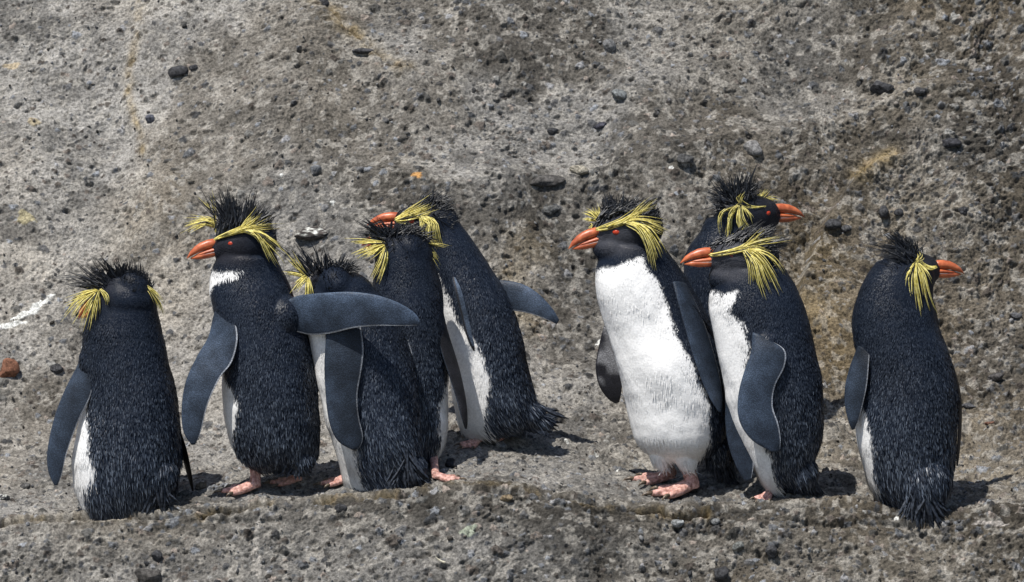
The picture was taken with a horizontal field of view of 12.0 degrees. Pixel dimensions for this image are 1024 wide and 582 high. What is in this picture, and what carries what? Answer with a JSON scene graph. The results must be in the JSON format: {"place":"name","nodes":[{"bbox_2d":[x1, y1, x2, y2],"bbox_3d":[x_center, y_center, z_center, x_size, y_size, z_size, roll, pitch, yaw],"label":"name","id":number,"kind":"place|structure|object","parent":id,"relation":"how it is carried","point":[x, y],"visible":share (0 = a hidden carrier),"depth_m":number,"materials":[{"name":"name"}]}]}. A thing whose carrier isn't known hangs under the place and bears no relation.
{"place":"outdoors","nodes":[
{"label":"outdoors","id":0,"kind":"place"},
{"bbox_2d":[0,0,1023,581],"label":"ground","id":1,"kind":"structure","parent":0,"point":[784,96],"depth_m":9.83,"materials":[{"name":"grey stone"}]},
{"bbox_2d":[0,494,9,500],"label":"stone","id":2,"kind":"object","parent":1,"relation":"on","point":[4,497],"visible":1,"depth_m":9.21,"materials":[{"name":"grey stone"}]},
{"bbox_2d":[0,358,19,377],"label":"stone","id":3,"kind":"object","parent":1,"relation":"on","point":[10,367],"visible":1,"depth_m":9.64,"materials":[{"name":"orange stone"}]},
{"bbox_2d":[20,483,30,488],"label":"stone","id":4,"kind":"object","parent":1,"relation":"on","point":[25,485],"visible":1,"depth_m":9.31,"materials":[{"name":"grey stone"}]},
{"bbox_2d":[50,363,63,373],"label":"stone","id":5,"kind":"object","parent":1,"relation":"on","point":[56,368],"visible":1,"depth_m":9.65,"materials":[{"name":"grey stone"}]},
{"bbox_2d":[47,254,193,520],"bbox_3d":[-0.730,0.189,9.070,0.270,0.534,0.175,0,7,0],"label":"penguin","id":6,"kind":"object","parent":1,"relation":"on","point":[119,401],"visible":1,"depth_m":9.01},
{"bbox_2d":[134,568,161,581],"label":"stone","id":7,"kind":"object","parent":1,"relation":"on","point":[144,575],"visible":1,"depth_m":8.93,"materials":[{"name":"grey stone"}]},
{"bbox_2d":[145,114,153,122],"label":"stone","id":8,"kind":"object","parent":1,"relation":"on","point":[149,118],"visible":1,"depth_m":9.96,"materials":[{"name":"grey stone"}]},
{"bbox_2d":[151,550,162,561],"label":"stone","id":9,"kind":"object","parent":1,"relation":"on","point":[156,555],"visible":1,"depth_m":8.95,"materials":[{"name":"grey stone"}]},
{"bbox_2d":[168,65,187,76],"bbox_3d":[-0.687,-0.451,10.013,0.044,0.026,0.031,0,7,0],"label":"stone","id":10,"kind":"object","parent":1,"relation":"on","point":[178,70],"visible":1,"depth_m":10.00,"materials":[{"name":"grey stone"}]},
{"bbox_2d":[189,64,197,69],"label":"stone","id":11,"kind":"object","parent":1,"relation":"on","point":[193,67],"visible":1,"depth_m":10.01,"materials":[{"name":"grey stone"}]},
{"bbox_2d":[195,482,206,489],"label":"stone","id":12,"kind":"object","parent":1,"relation":"on","point":[201,485],"visible":1,"depth_m":9.14,"materials":[{"name":"grey stone"}]},
{"bbox_2d":[181,183,419,496],"bbox_3d":[-0.392,0.087,9.078,0.463,0.590,0.173,1,7,6],"label":"penguin","id":13,"kind":"object","parent":1,"relation":"on","point":[255,352],"visible":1,"depth_m":9.03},
{"bbox_2d":[294,227,327,239],"bbox_3d":[-0.402,-0.116,9.777,0.072,0.025,0.045,0,7,0],"label":"stone","id":14,"kind":"object","parent":1,"relation":"on","point":[310,233],"visible":1,"depth_m":9.76,"materials":[{"name":"white stone"}]},
{"bbox_2d":[320,0,328,6],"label":"stone","id":15,"kind":"object","parent":1,"relation":"on","point":[325,3],"visible":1,"depth_m":10.08,"materials":[{"name":"grey stone"}]},
{"bbox_2d":[334,503,346,511],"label":"stone","id":16,"kind":"object","parent":1,"relation":"on","point":[339,507],"visible":1,"depth_m":9.00,"materials":[{"name":"grey stone"}]},
{"bbox_2d":[283,240,433,490],"bbox_3d":[-0.288,0.144,9.103,0.286,0.512,0.192,0,7,0],"label":"penguin","id":17,"kind":"object","parent":1,"relation":"on","point":[367,382],"visible":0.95,"depth_m":9.04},
{"bbox_2d":[352,48,373,53],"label":"stone","id":18,"kind":"object","parent":1,"relation":"on","point":[362,51],"visible":1,"depth_m":9.99,"materials":[{"name":"grey stone"}]},
{"bbox_2d":[348,215,467,481],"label":"penguin","id":19,"kind":"object","parent":1,"relation":"on","point":[406,274],"visible":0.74,"depth_m":9.14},
{"bbox_2d":[445,458,456,467],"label":"stone","id":20,"kind":"object","parent":1,"relation":"on","point":[450,462],"visible":1,"depth_m":9.21,"materials":[{"name":"black stone"}]},
{"bbox_2d":[367,185,567,449],"bbox_3d":[-0.084,0.049,9.341,0.387,0.509,0.166,0,7,0],"label":"penguin","id":21,"kind":"object","parent":1,"relation":"on","point":[482,302],"visible":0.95,"depth_m":9.29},
{"bbox_2d":[500,494,512,501],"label":"stone","id":22,"kind":"object","parent":1,"relation":"on","point":[507,498],"visible":1,"depth_m":9.02,"materials":[{"name":"beige stone"}]},
{"bbox_2d":[530,174,565,186],"bbox_3d":[0.069,-0.223,9.838,0.078,0.024,0.041,-1,7,-11],"label":"stone","id":23,"kind":"object","parent":1,"relation":"on","point":[547,180],"visible":1,"depth_m":9.82,"materials":[{"name":"grey stone"}]},
{"bbox_2d":[543,205,559,214],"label":"stone","id":24,"kind":"object","parent":1,"relation":"on","point":[550,209],"visible":1,"depth_m":9.81,"materials":[{"name":"grey stone"}]},
{"bbox_2d":[547,128,557,134],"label":"stone","id":25,"kind":"object","parent":1,"relation":"on","point":[552,131],"visible":1,"depth_m":9.94,"materials":[{"name":"grey stone"}]},
{"bbox_2d":[569,165,588,174],"bbox_3d":[0.136,-0.244,9.855,0.037,0.024,0.024,4,8,32],"label":"stone","id":26,"kind":"object","parent":1,"relation":"on","point":[579,169],"visible":1,"depth_m":9.85,"materials":[{"name":"beige stone"}]},
{"bbox_2d":[593,122,606,128],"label":"stone","id":27,"kind":"object","parent":1,"relation":"on","point":[599,125],"visible":1,"depth_m":9.95,"materials":[{"name":"grey stone"}]},
{"bbox_2d":[602,39,615,52],"bbox_3d":[0.201,-0.507,10.064,0.028,0.030,0.023,4,8,28],"label":"stone","id":28,"kind":"object","parent":1,"relation":"on","point":[609,45],"visible":1,"depth_m":10.06,"materials":[{"name":"grey stone"}]},
{"bbox_2d":[611,89,626,99],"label":"stone","id":29,"kind":"object","parent":1,"relation":"on","point":[619,94],"visible":1,"depth_m":9.98,"materials":[{"name":"grey stone"}]},
{"bbox_2d":[568,188,739,500],"bbox_3d":[0.275,0.092,9.154,0.282,0.582,0.199,3,8,26],"label":"penguin","id":30,"kind":"object","parent":1,"relation":"on","point":[657,360],"visible":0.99,"depth_m":9.08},
{"bbox_2d":[671,519,683,527],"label":"stone","id":31,"kind":"object","parent":1,"relation":"on","point":[677,523],"visible":1,"depth_m":9.00,"materials":[{"name":"grey stone"}]},
{"bbox_2d":[677,154,693,162],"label":"stone","id":32,"kind":"object","parent":1,"relation":"on","point":[683,158],"visible":1,"depth_m":9.85,"materials":[{"name":"grey stone"}]},
{"bbox_2d":[711,518,720,524],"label":"stone","id":33,"kind":"object","parent":1,"relation":"on","point":[715,521],"visible":1,"depth_m":9.00,"materials":[{"name":"grey stone"}]},
{"bbox_2d":[713,566,728,580],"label":"stone","id":34,"kind":"object","parent":1,"relation":"on","point":[721,573],"visible":1,"depth_m":8.94,"materials":[{"name":"grey stone"}]},
{"bbox_2d":[732,541,743,549],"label":"stone","id":35,"kind":"object","parent":1,"relation":"on","point":[738,545],"visible":1,"depth_m":8.98,"materials":[{"name":"grey stone"}]},
{"bbox_2d":[684,161,804,460],"bbox_3d":[0.445,0.038,9.346,0.237,0.594,0.168,0,7,0],"label":"penguin","id":36,"kind":"object","parent":1,"relation":"on","point":[738,204],"visible":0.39,"depth_m":9.29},
{"bbox_2d":[680,217,824,502],"bbox_3d":[0.458,0.129,9.062,0.259,0.538,0.174,-3,8,-26],"label":"penguin","id":37,"kind":"object","parent":1,"relation":"on","point":[772,377],"visible":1,"depth_m":9.02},
{"bbox_2d":[743,140,762,155],"bbox_3d":[0.488,-0.291,9.898,0.044,0.032,0.039,0,7,0],"label":"stone","id":38,"kind":"object","parent":1,"relation":"on","point":[751,147],"visible":1,"depth_m":9.88,"materials":[{"name":"grey stone"}]},
{"bbox_2d":[765,544,776,557],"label":"stone","id":39,"kind":"object","parent":1,"relation":"on","point":[771,551],"visible":1,"depth_m":8.96,"materials":[{"name":"grey stone"}]},
{"bbox_2d":[824,219,840,229],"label":"stone","id":40,"kind":"object","parent":1,"relation":"on","point":[832,224],"visible":1,"depth_m":9.80,"materials":[{"name":"grey stone"}]},
{"bbox_2d":[840,225,850,231],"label":"stone","id":41,"kind":"object","parent":1,"relation":"on","point":[845,228],"visible":1,"depth_m":9.80,"materials":[{"name":"grey stone"}]},
{"bbox_2d":[870,81,893,94],"bbox_3d":[0.757,-0.417,9.963,0.050,0.029,0.030,0,7,0],"label":"stone","id":42,"kind":"object","parent":1,"relation":"on","point":[879,87],"visible":1,"depth_m":9.95,"materials":[{"name":"grey stone"}]},
{"bbox_2d":[878,205,888,217],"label":"stone","id":43,"kind":"object","parent":1,"relation":"on","point":[883,212],"visible":1,"depth_m":9.80,"materials":[{"name":"grey stone"}]},
{"bbox_2d":[894,208,903,215],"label":"stone","id":44,"kind":"object","parent":1,"relation":"on","point":[898,212],"visible":1,"depth_m":9.80,"materials":[{"name":"grey stone"}]},
{"bbox_2d":[844,226,963,529],"bbox_3d":[0.732,0.151,9.050,0.201,0.563,0.178,2,7,19],"label":"penguin","id":45,"kind":"object","parent":1,"relation":"on","point":[903,401],"visible":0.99,"depth_m":8.99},
{"bbox_2d":[914,87,924,94],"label":"stone","id":46,"kind":"object","parent":1,"relation":"on","point":[919,90],"visible":1,"depth_m":9.94,"materials":[{"name":"grey stone"}]},
{"bbox_2d":[942,138,961,147],"bbox_3d":[0.891,-0.300,9.867,0.043,0.021,0.028,0,7,0],"label":"stone","id":47,"kind":"object","parent":1,"relation":"on","point":[950,142],"visible":1,"depth_m":9.86,"materials":[{"name":"grey stone"}]},
{"bbox_2d":[958,206,967,214],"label":"stone","id":48,"kind":"object","parent":1,"relation":"on","point":[963,210],"visible":1,"depth_m":9.80,"materials":[{"name":"grey stone"}]},
{"bbox_2d":[962,403,975,408],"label":"stone","id":49,"kind":"object","parent":1,"relation":"on","point":[967,405],"visible":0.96,"depth_m":9.54,"materials":[{"name":"grey stone"}]},
{"bbox_2d":[984,421,994,424],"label":"stone","id":50,"kind":"object","parent":1,"relation":"on","point":[989,422],"visible":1,"depth_m":9.50,"materials":[{"name":"brown stone"}]},
{"bbox_2d":[987,372,1003,380],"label":"stone","id":51,"kind":"object","parent":1,"relation":"on","point":[997,376],"visible":1,"depth_m":9.60,"materials":[{"name":"grey stone"}]},
{"bbox_2d":[1010,312,1021,318],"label":"stone","id":52,"kind":"object","parent":1,"relation":"on","point":[1014,315],"visible":1,"depth_m":9.72,"materials":[{"name":"grey stone"}]}
]}

